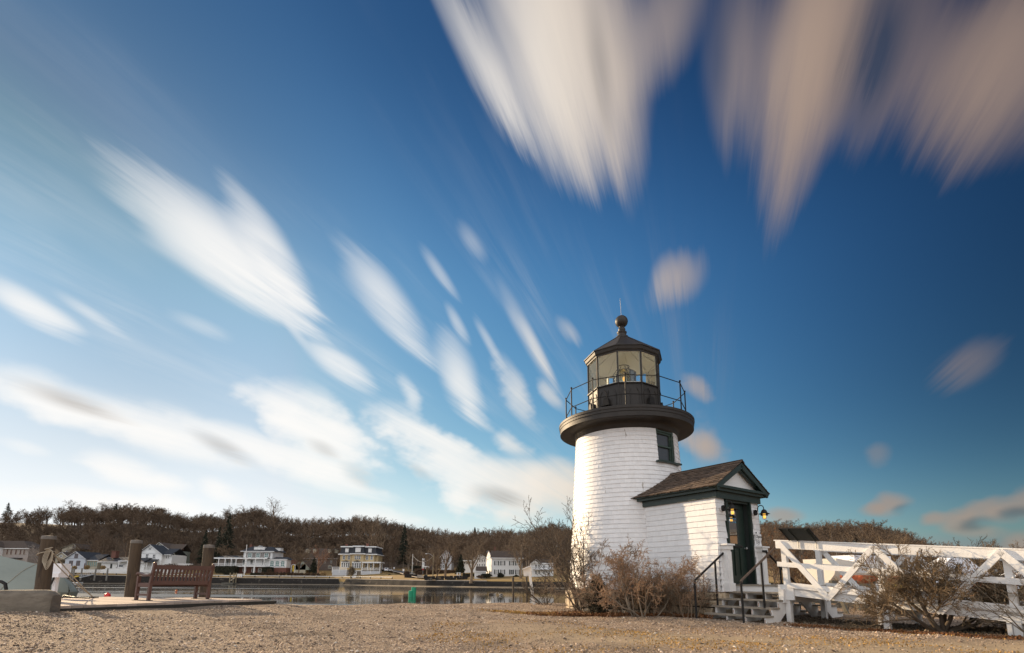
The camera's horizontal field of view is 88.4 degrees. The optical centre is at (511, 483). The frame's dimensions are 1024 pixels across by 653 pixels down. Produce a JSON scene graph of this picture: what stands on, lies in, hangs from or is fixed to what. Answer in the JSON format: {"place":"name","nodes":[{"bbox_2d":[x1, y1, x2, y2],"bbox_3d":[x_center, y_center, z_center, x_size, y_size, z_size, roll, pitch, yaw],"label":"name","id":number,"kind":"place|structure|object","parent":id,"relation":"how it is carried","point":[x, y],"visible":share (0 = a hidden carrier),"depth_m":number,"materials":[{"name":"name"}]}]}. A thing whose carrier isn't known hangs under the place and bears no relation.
{"place":"outdoors","nodes":[
{"label":"outdoors","id":0,"kind":"place"},
{"bbox_2d":[69,574,486,580],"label":"walkway","id":1,"kind":"structure","parent":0,"point":[320,578],"depth_m":236.02,"materials":[{"name":"concrete"}]},
{"bbox_2d":[70,572,392,578],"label":"guard rail","id":2,"kind":"object","parent":1,"relation":"on","point":[246,575],"visible":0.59,"depth_m":244.44,"materials":[{"name":"metal"}]},
{"bbox_2d":[0,523,921,587],"bbox_3d":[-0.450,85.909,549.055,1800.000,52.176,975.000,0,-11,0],"label":"hills","id":3,"kind":"structure","parent":0,"point":[385,575],"depth_m":249.87,"materials":[{"name":"plant"}]},
{"bbox_2d":[0,541,39,563],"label":"house","id":4,"kind":"structure","parent":3,"relation":"on","point":[10,549],"depth_m":266.14,"materials":[{"name":"white concrete"}]},
{"bbox_2d":[20,545,38,561],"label":"bare tree","id":5,"kind":"object","parent":3,"relation":"on","point":[37,551],"visible":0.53,"depth_m":257.98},
{"bbox_2d":[55,552,73,562],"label":"house","id":6,"kind":"structure","parent":3,"relation":"on","point":[62,555],"depth_m":269.50,"materials":[{"name":"white wood"}]},
{"bbox_2d":[57,500,88,524],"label":"bare tree","id":7,"kind":"object","parent":3,"relation":"on","point":[73,507],"visible":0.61,"depth_m":386.73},
{"bbox_2d":[61,543,92,551],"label":"house","id":8,"kind":"structure","parent":3,"relation":"on","point":[70,546],"depth_m":291.05,"materials":[{"name":"grey concrete"}]},
{"bbox_2d":[64,551,110,571],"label":"house","id":9,"kind":"structure","parent":3,"relation":"on","point":[79,559],"depth_m":257.72,"materials":[{"name":"wood"}]},
{"bbox_2d":[70,569,151,571],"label":"picket fence","id":10,"kind":"object","parent":3,"relation":"on","point":[106,570],"visible":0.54,"depth_m":248.46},
{"bbox_2d":[97,551,151,573],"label":"house","id":11,"kind":"structure","parent":3,"relation":"on","point":[114,561],"depth_m":255.02,"materials":[{"name":"wood"}]},
{"bbox_2d":[115,530,139,556],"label":"bare tree","id":12,"kind":"object","parent":3,"relation":"on","point":[127,544],"visible":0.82,"depth_m":282.43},
{"bbox_2d":[141,544,186,572],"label":"house","id":13,"kind":"structure","parent":3,"relation":"on","point":[161,555],"depth_m":261.07,"materials":[{"name":"wood"}]},
{"bbox_2d":[156,542,191,565],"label":"house","id":14,"kind":"structure","parent":3,"relation":"on","point":[185,549],"depth_m":285.16,"materials":[{"name":"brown wood"}]},
{"bbox_2d":[189,552,202,565],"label":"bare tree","id":15,"kind":"object","parent":3,"relation":"on","point":[192,558],"visible":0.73,"depth_m":284.25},
{"bbox_2d":[194,530,208,563],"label":"conifer","id":16,"kind":"object","parent":3,"relation":"on","point":[205,538],"visible":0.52,"depth_m":281.52,"materials":[{"name":"green plant"}]},
{"bbox_2d":[214,527,222,564],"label":"conifer","id":17,"kind":"object","parent":3,"relation":"on","point":[219,541],"visible":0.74,"depth_m":286.06,"materials":[{"name":"green plant"}]},
{"bbox_2d":[215,545,232,555],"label":"bare tree","id":18,"kind":"object","parent":3,"relation":"on","point":[221,551],"visible":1,"depth_m":283.56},
{"bbox_2d":[214,513,234,562],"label":"conifer","id":19,"kind":"object","parent":3,"relation":"on","point":[228,532],"visible":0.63,"depth_m":298.99,"materials":[{"name":"green plant"}]},
{"bbox_2d":[215,565,238,573],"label":"hedge","id":20,"kind":"object","parent":3,"relation":"on","point":[222,569],"visible":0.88,"depth_m":265.02,"materials":[{"name":"green plant"}]},
{"bbox_2d":[213,544,292,572],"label":"house","id":21,"kind":"structure","parent":3,"relation":"on","point":[258,558],"depth_m":271.00,"materials":[{"name":"wood"}]},
{"bbox_2d":[263,497,295,539],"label":"bare tree","id":22,"kind":"object","parent":3,"relation":"on","point":[273,516],"visible":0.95,"depth_m":342.34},
{"bbox_2d":[290,560,311,572],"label":"house","id":23,"kind":"structure","parent":3,"relation":"on","point":[304,568],"depth_m":272.63,"materials":[{"name":"white wood"}]},
{"bbox_2d":[287,547,315,575],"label":"bare tree","id":24,"kind":"object","parent":3,"relation":"on","point":[301,557],"visible":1,"depth_m":251.28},
{"bbox_2d":[303,516,318,546],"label":"bare tree","id":25,"kind":"object","parent":3,"relation":"on","point":[310,532],"visible":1,"depth_m":308.95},
{"bbox_2d":[309,558,316,573],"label":"conifer","id":26,"kind":"object","parent":3,"relation":"on","point":[313,568],"visible":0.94,"depth_m":264.00,"materials":[{"name":"green plant"}]},
{"bbox_2d":[309,545,330,575],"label":"bare tree","id":27,"kind":"object","parent":3,"relation":"on","point":[323,560],"visible":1,"depth_m":255.60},
{"bbox_2d":[303,548,339,570],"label":"house","id":28,"kind":"structure","parent":3,"relation":"on","point":[329,565],"depth_m":285.18,"materials":[{"name":"grey concrete"}]},
{"bbox_2d":[323,544,340,559],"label":"bare tree","id":29,"kind":"object","parent":3,"relation":"on","point":[333,552],"visible":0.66,"depth_m":285.64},
{"bbox_2d":[332,544,384,575],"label":"house","id":30,"kind":"structure","parent":3,"relation":"on","point":[365,560],"depth_m":258.65,"materials":[{"name":"wood"}]},
{"bbox_2d":[346,514,382,545],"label":"bare tree","id":31,"kind":"object","parent":3,"relation":"on","point":[368,531],"visible":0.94,"depth_m":297.17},
{"bbox_2d":[370,524,390,551],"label":"bare tree","id":32,"kind":"object","parent":3,"relation":"on","point":[376,537],"visible":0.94,"depth_m":285.59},
{"bbox_2d":[382,548,400,568],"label":"bare tree","id":33,"kind":"object","parent":3,"relation":"on","point":[393,560],"visible":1,"depth_m":264.81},
{"bbox_2d":[396,525,409,567],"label":"conifer","id":34,"kind":"object","parent":3,"relation":"on","point":[403,542],"visible":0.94,"depth_m":272.76,"materials":[{"name":"green plant"}]},
{"bbox_2d":[404,548,415,570],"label":"bare tree","id":35,"kind":"object","parent":3,"relation":"on","point":[409,553],"visible":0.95,"depth_m":249.74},
{"bbox_2d":[414,568,427,574],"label":"hedge","id":36,"kind":"object","parent":3,"relation":"on","point":[417,571],"visible":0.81,"depth_m":220.97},
{"bbox_2d":[419,548,437,574],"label":"bare tree","id":37,"kind":"object","parent":3,"relation":"on","point":[427,562],"visible":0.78,"depth_m":205.59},
{"bbox_2d":[422,556,435,569],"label":"house","id":38,"kind":"structure","parent":3,"relation":"on","point":[424,565],"depth_m":233.17,"materials":[{"name":"white wood"}]},
{"bbox_2d":[66,575,799,586],"bbox_3d":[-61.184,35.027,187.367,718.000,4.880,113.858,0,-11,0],"label":"sea wall","id":39,"kind":"structure","parent":3,"relation":"on","point":[110,579],"depth_m":236.26,"materials":[{"name":"stone"}]},
{"bbox_2d":[425,553,443,575],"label":"bare tree","id":40,"kind":"object","parent":3,"relation":"on","point":[438,562],"visible":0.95,"depth_m":196.38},
{"bbox_2d":[428,569,455,573],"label":"hedge","id":41,"kind":"object","parent":3,"relation":"on","point":[441,571],"visible":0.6,"depth_m":219.07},
{"bbox_2d":[424,575,467,579],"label":"drystone wall","id":42,"kind":"structure","parent":3,"relation":"on","point":[442,577],"depth_m":182.75,"materials":[{"name":"stone"}]},
{"bbox_2d":[439,551,453,569],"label":"house","id":43,"kind":"structure","parent":3,"relation":"on","point":[451,566],"depth_m":229.69,"materials":[{"name":"white concrete"}]},
{"bbox_2d":[431,536,462,577],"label":"bare tree","id":44,"kind":"object","parent":3,"relation":"on","point":[455,548],"visible":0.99,"depth_m":193.21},
{"bbox_2d":[455,554,465,573],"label":"conifer","id":45,"kind":"object","parent":3,"relation":"on","point":[460,567],"visible":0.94,"depth_m":208.81,"materials":[{"name":"green plant"}]},
{"bbox_2d":[463,554,486,572],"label":"house","id":46,"kind":"structure","parent":3,"relation":"on","point":[481,563],"depth_m":215.92,"materials":[{"name":"white wood"}]},
{"bbox_2d":[457,537,493,582],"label":"bare tree","id":47,"kind":"object","parent":3,"relation":"on","point":[473,559],"visible":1,"depth_m":173.98,"materials":[{"name":"plant"}]},
{"bbox_2d":[462,539,489,556],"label":"bare tree","id":48,"kind":"object","parent":3,"relation":"on","point":[471,546],"visible":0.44,"depth_m":218.28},
{"bbox_2d":[474,566,486,578],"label":"garage","id":49,"kind":"structure","parent":3,"relation":"on","point":[479,570],"depth_m":183.48,"materials":[{"name":"white wood"}]},
{"bbox_2d":[0,503,1002,573],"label":"woodland","id":50,"kind":"object","parent":3,"relation":"on","point":[328,533],"visible":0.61,"depth_m":329.71,"materials":[{"name":"plant"}]},
{"bbox_2d":[486,547,523,576],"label":"house","id":51,"kind":"structure","parent":3,"relation":"on","point":[500,562],"depth_m":187.87,"materials":[{"name":"white wood"}]},
{"bbox_2d":[501,529,551,577],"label":"bare tree","id":52,"kind":"object","parent":3,"relation":"on","point":[520,546],"visible":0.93,"depth_m":178.45,"materials":[{"name":"plant"}]},
{"bbox_2d":[522,536,540,565],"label":"bare tree","id":53,"kind":"object","parent":3,"relation":"on","point":[530,551],"visible":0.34,"depth_m":221.81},
{"bbox_2d":[522,539,552,562],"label":"bare tree","id":54,"kind":"object","parent":3,"relation":"on","point":[543,551],"visible":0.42,"depth_m":187.90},
{"bbox_2d":[530,559,552,576],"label":"house","id":55,"kind":"structure","parent":3,"relation":"on","point":[533,566],"depth_m":179.60,"materials":[{"name":"white wood"}]},
{"bbox_2d":[549,530,571,566],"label":"bare tree","id":56,"kind":"object","parent":3,"relation":"on","point":[559,543],"visible":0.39,"depth_m":193.32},
{"bbox_2d":[838,529,855,542],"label":"bare tree","id":57,"kind":"object","parent":3,"relation":"on","point":[843,534],"visible":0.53,"depth_m":233.80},
{"bbox_2d":[850,527,879,542],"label":"bare tree","id":58,"kind":"object","parent":3,"relation":"on","point":[858,537],"visible":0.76,"depth_m":227.17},
{"bbox_2d":[865,528,890,542],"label":"bare tree","id":59,"kind":"object","parent":3,"relation":"on","point":[873,534],"visible":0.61,"depth_m":216.69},
{"bbox_2d":[885,534,917,565],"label":"bare tree","id":60,"kind":"object","parent":3,"relation":"on","point":[906,536],"visible":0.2,"depth_m":204.82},
{"bbox_2d":[0,599,1023,652],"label":"ground","id":61,"kind":"structure","parent":0,"point":[977,644],"depth_m":8.23,"materials":[{"name":"gravel"}]},
{"bbox_2d":[0,590,61,611],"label":"concrete block","id":62,"kind":"structure","parent":61,"relation":"on","point":[31,600],"depth_m":9.46,"materials":[{"name":"concrete"}]},
{"bbox_2d":[454,608,585,615],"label":"dead grass","id":63,"kind":"structure","parent":61,"relation":"on","point":[517,612],"depth_m":14.28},
{"bbox_2d":[522,566,534,603],"bbox_3d":[0.580,3.515,18.027,0.456,1.388,0.250,0,-11,0],"label":"notice board","id":64,"kind":"object","parent":61,"relation":"on","point":[527,571],"visible":0.82,"depth_m":18.13,"materials":[{"name":"white paint"}]},
{"bbox_2d":[515,572,565,604],"bbox_3d":[1.119,3.453,17.713,1.780,1.239,1.822,6,-12,-26],"label":"bare shrub","id":65,"kind":"object","parent":61,"relation":"on","point":[535,589],"visible":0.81,"depth_m":17.59,"materials":[{"name":"plant"}]},
{"bbox_2d":[512,497,596,610],"bbox_3d":[1.754,2.069,15.666,2.928,3.370,4.236,-6,-12,29],"label":"bare shrub","id":66,"kind":"object","parent":61,"relation":"on","point":[565,560],"visible":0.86,"depth_m":15.12,"materials":[{"name":"plant"}]},
{"bbox_2d":[583,573,611,613],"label":"juniper bush","id":67,"kind":"object","parent":61,"relation":"on","point":[594,609],"visible":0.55,"depth_m":13.45,"materials":[{"name":"plant"}]},
{"bbox_2d":[538,537,660,612],"bbox_3d":[2.327,2.387,13.890,3.376,2.115,2.961,0,-11,0],"label":"bare shrub","id":68,"kind":"object","parent":61,"relation":"on","point":[584,601],"visible":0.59,"depth_m":13.46,"materials":[{"name":"brown plant"}]},
{"bbox_2d":[526,609,712,618],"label":"fallen leaves","id":69,"kind":"object","parent":61,"relation":"on","point":[601,614],"visible":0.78,"depth_m":13.13,"materials":[{"name":"brown plant"}]},
{"bbox_2d":[573,539,701,616],"bbox_3d":[3.065,2.328,12.921,3.254,1.867,2.665,0,-11,0],"label":"bare shrub","id":70,"kind":"object","parent":61,"relation":"on","point":[636,589],"visible":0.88,"depth_m":12.66,"materials":[{"name":"brown plant"}]},
{"bbox_2d":[610,569,715,616],"bbox_3d":[3.797,2.742,13.202,2.432,1.166,2.264,-10,-15,43],"label":"bare shrub","id":71,"kind":"object","parent":61,"relation":"on","point":[670,601],"visible":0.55,"depth_m":12.79,"materials":[{"name":"brown plant"}]},
{"bbox_2d":[559,302,769,617],"bbox_3d":[4.235,-1.223,16.350,4.298,10.680,6.142,8,-13,-35],"label":"lighthouse","id":72,"kind":"object","parent":61,"relation":"on","point":[634,483],"visible":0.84,"depth_m":15.19,"materials":[{"name":"white paint"}]},
{"bbox_2d":[655,429,681,465],"bbox_3d":[4.538,-1.077,15.865,1.000,1.070,0.572,8,-13,-34],"label":"window frame","id":73,"kind":"structure","parent":72,"relation":"in","point":[666,454],"depth_m":15.91,"materials":[{"name":"green paint"}]},
{"bbox_2d":[719,543,735,591],"bbox_3d":[5.255,2.053,12.842,0.330,1.146,0.270,8,-13,-34],"label":"newel post","id":74,"kind":"object","parent":72,"relation":"attached to","point":[729,583],"visible":0.98,"depth_m":12.78,"materials":[{"name":"white paint"}]},
{"bbox_2d":[720,500,737,514],"bbox_3d":[5.380,0.605,13.030,0.284,0.392,0.427,8,-13,-34],"label":"wall lamp","id":75,"kind":"object","parent":72,"relation":"attached to","point":[731,509],"visible":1,"depth_m":12.98,"materials":[{"name":"black metal"}]},
{"bbox_2d":[728,504,747,583],"bbox_3d":[5.769,1.544,13.578,0.960,2.040,0.141,8,-13,-34],"label":"door","id":76,"kind":"structure","parent":72,"relation":"in","point":[736,522],"depth_m":13.69,"materials":[{"name":"green paint"}]},
{"bbox_2d":[752,505,769,517],"bbox_3d":[6.551,0.761,13.837,0.284,0.392,0.427,8,-13,-34],"label":"wall lamp","id":77,"kind":"object","parent":72,"relation":"attached to","point":[764,513],"visible":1,"depth_m":13.76,"materials":[{"name":"black metal"}]},
{"bbox_2d":[755,546,770,583],"bbox_3d":[6.540,2.224,13.728,0.330,1.146,0.270,8,-13,-34],"label":"newel post","id":78,"kind":"object","parent":72,"relation":"attached to","point":[760,553],"visible":0.68,"depth_m":13.69,"materials":[{"name":"white paint"}]},
{"bbox_2d":[651,561,725,617],"bbox_3d":[4.217,2.503,12.656,1.154,1.436,1.971,8,-13,-37],"label":"bare shrub","id":79,"kind":"object","parent":61,"relation":"on","point":[689,597],"visible":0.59,"depth_m":12.37,"materials":[{"name":"plant"}]},
{"bbox_2d":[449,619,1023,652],"bbox_3d":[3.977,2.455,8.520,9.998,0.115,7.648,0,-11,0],"label":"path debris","id":80,"kind":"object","parent":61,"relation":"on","point":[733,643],"visible":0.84,"depth_m":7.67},
{"bbox_2d":[704,591,785,622],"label":"wooden stairs","id":81,"kind":"structure","parent":61,"relation":"on","point":[777,613],"depth_m":11.93,"materials":[{"name":"white paint"}]},
{"bbox_2d":[693,545,742,618],"bbox_3d":[4.879,2.346,12.547,1.689,1.776,0.272,5,-12,-26],"label":"handrail","id":82,"kind":"object","parent":81,"relation":"attached to","point":[704,571],"visible":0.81,"depth_m":12.46,"materials":[{"name":"black metal"}]},
{"bbox_2d":[740,546,775,622],"bbox_3d":[5.464,2.158,11.507,1.664,1.772,0.052,8,-13,-34],"label":"handrail","id":83,"kind":"object","parent":81,"relation":"attached to","point":[762,578],"visible":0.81,"depth_m":11.43,"materials":[{"name":"black metal"}]},
{"bbox_2d":[736,584,778,606],"bbox_3d":[6.390,2.882,12.718,1.360,0.860,1.459,8,-13,-34],"label":"landing","id":84,"kind":"object","parent":61,"relation":"on","point":[758,587],"visible":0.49,"depth_m":12.54,"materials":[{"name":"white paint"}]},
{"bbox_2d":[761,523,796,599],"bbox_3d":[9.972,3.190,20.805,2.643,3.109,2.209,6,-12,-29],"label":"bare shrub","id":85,"kind":"object","parent":61,"relation":"on","point":[773,562],"visible":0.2,"depth_m":20.38,"materials":[{"name":"brown plant"}]},
{"bbox_2d":[767,545,814,584],"bbox_3d":[12.486,3.955,23.553,3.153,2.681,2.064,-5,-12,26],"label":"bare shrub","id":86,"kind":"object","parent":61,"relation":"on","point":[793,573],"visible":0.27,"depth_m":23.48,"materials":[{"name":"brown plant"}]},
{"bbox_2d":[770,597,842,617],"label":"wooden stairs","id":87,"kind":"structure","parent":61,"relation":"on","point":[812,610],"depth_m":13.13,"materials":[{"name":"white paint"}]},
{"bbox_2d":[762,550,800,609],"bbox_3d":[7.136,2.656,13.949,1.782,1.705,0.180,9,-14,-39],"label":"handrail","id":88,"kind":"object","parent":87,"relation":"attached to","point":[775,561],"visible":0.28,"depth_m":13.98,"materials":[{"name":"black metal"}]},
{"bbox_2d":[829,580,866,613],"bbox_3d":[9.584,3.272,15.166,1.300,0.934,0.692,6,-12,-29],"label":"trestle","id":89,"kind":"object","parent":61,"relation":"on","point":[845,607],"visible":0.2,"depth_m":14.94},
{"bbox_2d":[803,555,893,582],"bbox_3d":[14.372,4.013,21.747,4.875,1.992,1.837,5,-12,-25],"label":"laid up boat","id":90,"kind":"object","parent":61,"relation":"on","point":[845,560],"visible":0.15,"depth_m":20.84,"materials":[{"name":"white paint"}]},
{"bbox_2d":[840,575,901,607],"bbox_3d":[13.176,3.880,18.816,2.440,1.163,1.334,3,-11,-15],"label":"laid up boat","id":91,"kind":"object","parent":61,"relation":"on","point":[857,577],"visible":0.13,"depth_m":18.35,"materials":[{"name":"orange fabric"}]},
{"bbox_2d":[782,617,1007,634],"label":"leaf mulch","id":92,"kind":"object","parent":61,"relation":"on","point":[899,627],"visible":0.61,"depth_m":10.88,"materials":[{"name":"plant"}]},
{"bbox_2d":[773,540,1023,636],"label":"fence","id":93,"kind":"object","parent":61,"relation":"on","point":[821,591],"depth_m":10.28,"materials":[{"name":"white paint"}]},
{"bbox_2d":[778,527,819,547],"bbox_3d":[6.145,1.165,11.280,0.421,0.456,0.640,8,-13,-34],"label":"display panel","id":94,"kind":"object","parent":93,"relation":"attached to","point":[802,534],"visible":1,"depth_m":11.28,"materials":[{"name":"black metal"}]},
{"bbox_2d":[783,622,1023,639],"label":"dead leaves","id":95,"kind":"object","parent":61,"relation":"on","point":[992,636],"visible":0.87,"depth_m":9.03,"materials":[{"name":"brown plant"}]},
{"bbox_2d":[832,535,1023,632],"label":"spreading bush","id":96,"kind":"object","parent":61,"relation":"on","point":[939,590],"visible":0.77,"depth_m":9.41,"materials":[{"name":"plant"}]},
{"bbox_2d":[922,557,993,595],"bbox_3d":[18.737,4.250,23.274,2.922,2.160,6.716,-5,-12,25],"label":"laid up boat","id":97,"kind":"object","parent":61,"relation":"on","point":[959,560],"visible":0.06,"depth_m":20.43,"materials":[{"name":"white metal"}]},
{"bbox_2d":[938,562,1023,632],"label":"bare shrub","id":98,"kind":"object","parent":61,"relation":"on","point":[1007,613],"visible":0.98,"depth_m":8.44,"materials":[{"name":"brown plant"}]},
{"bbox_2d":[0,0,1023,572],"label":"sky","id":99,"kind":"structure","parent":0,"point":[323,259],"materials":[{"name":"blue"}]},
{"bbox_2d":[73,583,1020,604],"bbox_3d":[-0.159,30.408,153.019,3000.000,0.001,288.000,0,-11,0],"label":"water","id":100,"kind":"structure","parent":0,"point":[325,594],"depth_m":75.09,"materials":[{"name":"grey liquid"}]},
{"bbox_2d":[0,555,78,596],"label":"covered boat","id":101,"kind":"object","parent":100,"relation":"on","point":[15,574],"visible":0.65,"depth_m":17.34,"materials":[{"name":"white fabric"}]},
{"bbox_2d":[34,535,56,589],"bbox_3d":[-11.345,2.697,12.710,0.413,2.879,0.309,0,-11,0],"label":"piling","id":102,"kind":"object","parent":100,"relation":"in","point":[43,579],"visible":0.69,"depth_m":12.75,"materials":[{"name":"wood"}]},
{"bbox_2d":[36,547,55,569],"bbox_3d":[-11.327,1.822,12.769,0.352,0.536,0.605,8,-13,-35],"label":"rope coil","id":103,"kind":"object","parent":102,"relation":"hanging from","point":[49,560],"visible":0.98,"depth_m":12.65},
{"bbox_2d":[124,540,142,596],"bbox_3d":[-11.540,3.373,15.934,0.400,3.329,0.334,0,-11,0],"label":"piling","id":104,"kind":"object","parent":100,"relation":"in","point":[134,558],"visible":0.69,"depth_m":15.98,"materials":[{"name":"wood"}]},
{"bbox_2d":[60,597,276,610],"bbox_3d":[-10.205,3.591,13.217,5.535,1.300,5.487,-4,-12,24],"label":"dock","id":105,"kind":"object","parent":100,"relation":"on","point":[90,604],"visible":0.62,"depth_m":12.44,"materials":[{"name":"grey wood"}]},
{"bbox_2d":[51,563,70,591],"bbox_3d":[-12.525,2.680,14.491,0.435,0.934,0.303,-1,-11,8],"label":"power pedestal","id":106,"kind":"object","parent":105,"relation":"on","point":[58,573],"visible":0.45,"depth_m":14.44,"materials":[{"name":"white plastic"}]},
{"bbox_2d":[53,553,91,596],"bbox_3d":[-11.461,2.452,13.821,0.075,1.127,2.392,3,-11,-15],"label":"mooring line","id":107,"kind":"object","parent":105,"relation":"attached to","point":[58,558],"visible":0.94,"depth_m":13.45,"materials":[{"name":"beige fabric"}]},
{"bbox_2d":[52,560,93,596],"bbox_3d":[-11.374,2.511,13.694,0.024,0.965,2.128,3,-11,-12],"label":"mooring line","id":108,"kind":"object","parent":105,"relation":"attached to","point":[71,579],"visible":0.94,"depth_m":13.58,"materials":[{"name":"beige fabric"}]},
{"bbox_2d":[134,562,214,600],"bbox_3d":[-8.814,2.565,13.801,0.812,0.945,1.580,-6,-12,28],"label":"park bench","id":109,"kind":"object","parent":105,"relation":"on","point":[197,583],"visible":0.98,"depth_m":13.58,"materials":[{"name":"brown paint"}]},
{"bbox_2d":[198,545,214,597],"bbox_3d":[-10.495,3.864,17.994,0.418,3.530,0.367,0,-11,0],"label":"piling","id":110,"kind":"object","parent":100,"relation":"in","point":[208,556],"visible":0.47,"depth_m":18.08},
{"bbox_2d":[408,587,415,596],"bbox_3d":[-11.949,13.169,63.084,0.920,1.407,0.584,7,-12,-30],"label":"green buoy","id":111,"kind":"object","parent":100,"relation":"on","point":[412,592],"visible":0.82,"depth_m":62.89,"materials":[{"name":"plastic"}]},
{"bbox_2d":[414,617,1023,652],"bbox_3d":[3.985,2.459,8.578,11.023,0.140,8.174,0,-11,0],"label":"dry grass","id":112,"kind":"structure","parent":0,"point":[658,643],"depth_m":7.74,"materials":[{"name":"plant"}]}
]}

